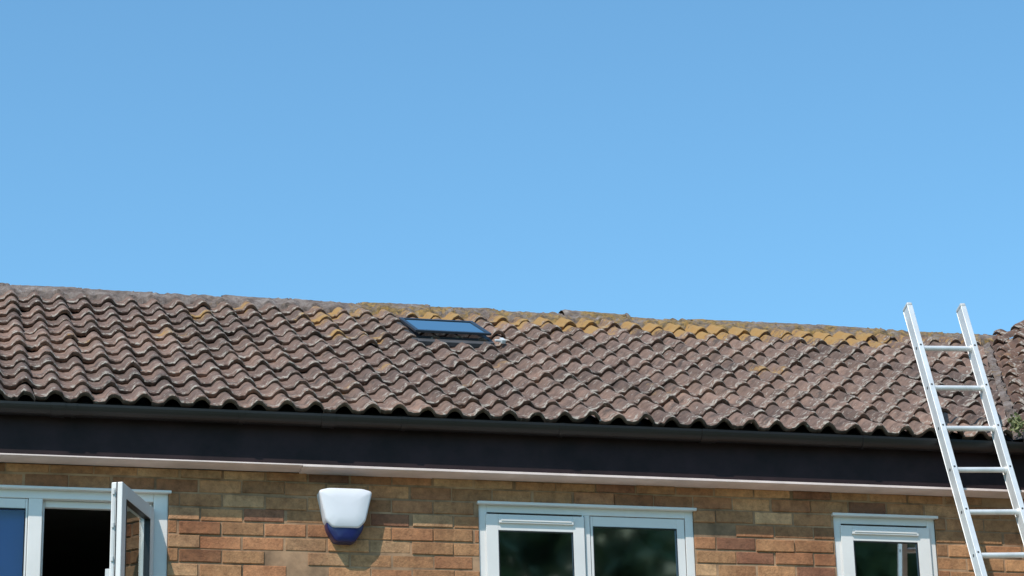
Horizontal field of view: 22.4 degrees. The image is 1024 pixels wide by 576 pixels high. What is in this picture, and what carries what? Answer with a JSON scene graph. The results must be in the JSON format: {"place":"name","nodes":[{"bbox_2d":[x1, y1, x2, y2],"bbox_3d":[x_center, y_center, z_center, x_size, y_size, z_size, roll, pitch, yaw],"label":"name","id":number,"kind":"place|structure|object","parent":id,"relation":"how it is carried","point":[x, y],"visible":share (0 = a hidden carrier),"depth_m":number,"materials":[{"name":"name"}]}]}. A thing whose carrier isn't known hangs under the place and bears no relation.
{"place":"outdoors","nodes":[
{"label":"outdoors","id":0,"kind":"place"},
{"bbox_2d":[494,338,505,343],"bbox_3d":[-0.075,0.324,15.943,0.060,0.057,0.080,3,-20,-13],"label":"skylight latch","id":1,"kind":"object","parent":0,"point":[502,340],"visible":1,"depth_m":15.93,"materials":[{"name":"white metal"}]},
{"bbox_2d":[0,298,1023,441],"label":"roof felt","id":2,"kind":"object","parent":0,"point":[372,411],"visible":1,"depth_m":13.97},
{"bbox_2d":[0,0,1023,338],"label":"sky","id":3,"kind":"structure","parent":0,"point":[849,163],"materials":[{"name":"blue"}]},
{"bbox_2d":[990,320,1023,431],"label":"roof tiles","id":4,"kind":"object","parent":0,"point":[1008,355],"visible":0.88,"depth_m":16.96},
{"bbox_2d":[0,283,994,336],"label":"ridge tiles","id":5,"kind":"object","parent":4,"relation":"on","point":[565,312],"visible":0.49,"depth_m":17.27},
{"bbox_2d":[0,290,1012,440],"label":"roof tiles","id":6,"kind":"object","parent":4,"relation":"attached to","point":[795,379],"visible":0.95,"depth_m":15.13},
{"bbox_2d":[399,317,491,340],"bbox_3d":[-0.425,0.277,16.188,0.479,0.338,0.560,3,-20,-13],"label":"skylight frame","id":7,"kind":"object","parent":6,"relation":"on","point":[414,330],"visible":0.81,"depth_m":15.95,"materials":[{"name":"black metal"}]},
{"bbox_2d":[405,319,483,331],"bbox_3d":[-0.424,0.238,16.194,0.455,0.242,0.506,3,-20,-13],"label":"skylight glass","id":8,"kind":"object","parent":7,"relation":"in","point":[444,325],"visible":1,"depth_m":16.20,"materials":[{"name":"blue glass"}]},
{"bbox_2d":[396,322,494,347],"bbox_3d":[-0.424,0.290,16.183,0.515,0.356,0.628,3,-20,-13],"label":"skylight flashing","id":9,"kind":"object","parent":6,"relation":"on","point":[451,342],"visible":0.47,"depth_m":15.87,"materials":[{"name":"black metal"}]},
{"bbox_2d":[0,285,993,346],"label":"ridge bedding","id":10,"kind":"object","parent":6,"relation":"on","point":[210,300],"visible":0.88,"depth_m":16.96,"materials":[{"name":"concrete"}]},
{"bbox_2d":[0,414,1023,489],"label":"fascia","id":11,"kind":"structure","parent":4,"relation":"attached to","point":[70,436],"depth_m":13.79,"materials":[{"name":"paint"}]},
{"bbox_2d":[0,400,1023,454],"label":"gutter","id":12,"kind":"object","parent":4,"relation":"attached to","point":[75,410],"visible":0.94,"depth_m":13.73,"materials":[{"name":"black plastic"}]},
{"bbox_2d":[982,342,1023,441],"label":"valley mortar","id":13,"kind":"object","parent":4,"relation":"attached to","point":[1005,399],"visible":0.66,"depth_m":16.19,"materials":[{"name":"mortar"}]},
{"bbox_2d":[1007,411,1023,436],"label":"weed plant","id":14,"kind":"object","parent":4,"relation":"on","point":[1016,425],"visible":1,"depth_m":14.45,"materials":[{"name":"green plant"}]},
{"bbox_3d":[-1.002,4.423,15.683,11.300,5.100,5.851,3,-20,-13],"label":"side and back walls","id":15,"kind":"object","parent":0,"visible":0},
{"bbox_2d":[42,494,937,575],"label":"room","id":16,"kind":"object","parent":15,"relation":"attached to","point":[76,542],"depth_m":15.37,"materials":[{"name":"black"}]},
{"bbox_2d":[0,463,1023,575],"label":"front wall bricks","id":17,"kind":"object","parent":15,"relation":"attached to","point":[276,506],"visible":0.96,"depth_m":13.74,"materials":[{"name":"brown brick"}]},
{"bbox_2d":[0,485,171,575],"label":"window","id":18,"kind":"structure","parent":17,"relation":"attached to","point":[35,501],"depth_m":13.34,"materials":[{"name":"white plastic"}]},
{"bbox_2d":[0,509,24,575],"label":"window blind","id":19,"kind":"object","parent":18,"relation":"attached to","point":[11,538],"depth_m":13.30,"materials":[{"name":"blue fabric"}]},
{"bbox_2d":[0,508,25,575],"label":"window pane","id":20,"kind":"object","parent":18,"relation":"attached to","point":[24,529],"depth_m":13.26,"materials":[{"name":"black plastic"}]},
{"bbox_2d":[109,482,153,575],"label":"open window sash","id":21,"kind":"object","parent":18,"relation":"attached to","point":[124,491],"depth_m":12.89,"materials":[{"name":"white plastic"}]},
{"bbox_2d":[105,488,114,575],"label":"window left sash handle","id":22,"kind":"object","parent":21,"relation":"attached to","point":[112,533],"visible":1,"depth_m":12.80,"materials":[{"name":"white plastic"}]},
{"bbox_2d":[317,488,371,544],"bbox_3d":[-0.881,1.201,13.590,0.280,0.286,0.102,3,-20,-13],"label":"alarm bell box","id":23,"kind":"object","parent":17,"relation":"attached to","point":[343,511],"visible":1,"depth_m":13.55,"materials":[{"name":"white plastic"}]},
{"bbox_2d":[0,463,1023,575],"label":"front wall mortar","id":24,"kind":"object","parent":17,"relation":"attached to","point":[295,563],"visible":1,"depth_m":13.73,"materials":[{"name":"concrete"}]},
{"bbox_2d":[477,501,696,575],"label":"window","id":25,"kind":"structure","parent":17,"relation":"attached to","point":[495,517],"depth_m":13.92,"materials":[{"name":"white plastic"}]},
{"bbox_2d":[498,516,678,575],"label":"window middle gasket","id":26,"kind":"object","parent":25,"relation":"attached to","point":[593,541],"depth_m":13.90,"materials":[{"name":"black rubber"}]},
{"bbox_2d":[831,513,937,575],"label":"window","id":27,"kind":"structure","parent":17,"relation":"attached to","point":[849,528],"depth_m":14.32,"materials":[{"name":"white plastic"}]},
{"bbox_2d":[853,541,919,575],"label":"window right gasket","id":28,"kind":"object","parent":27,"relation":"attached to","point":[890,542],"depth_m":14.30,"materials":[{"name":"black plastic"}]},
{"label":"grass","id":29,"kind":"object","parent":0,"visible":0},
{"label":"walls","id":30,"kind":"object","parent":29,"relation":"on","visible":0},
{"bbox_2d":[0,455,1023,498],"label":"soffit","id":31,"kind":"structure","parent":30,"relation":"attached to","point":[413,474],"depth_m":13.82,"materials":[{"name":"white plastic"}]},
{"bbox_2d":[0,453,1023,492],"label":"soffit trim","id":32,"kind":"structure","parent":31,"relation":"attached to","point":[636,477],"depth_m":13.82,"materials":[{"name":"white plastic"}]},
{"label":"patio","id":33,"kind":"structure","parent":0,"visible":0},
{"bbox_2d":[903,302,1023,575],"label":"ladder","id":34,"kind":"object","parent":33,"relation":"on","point":[953,470],"visible":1,"depth_m":14.30,"materials":[{"name":"metal"}]}
]}

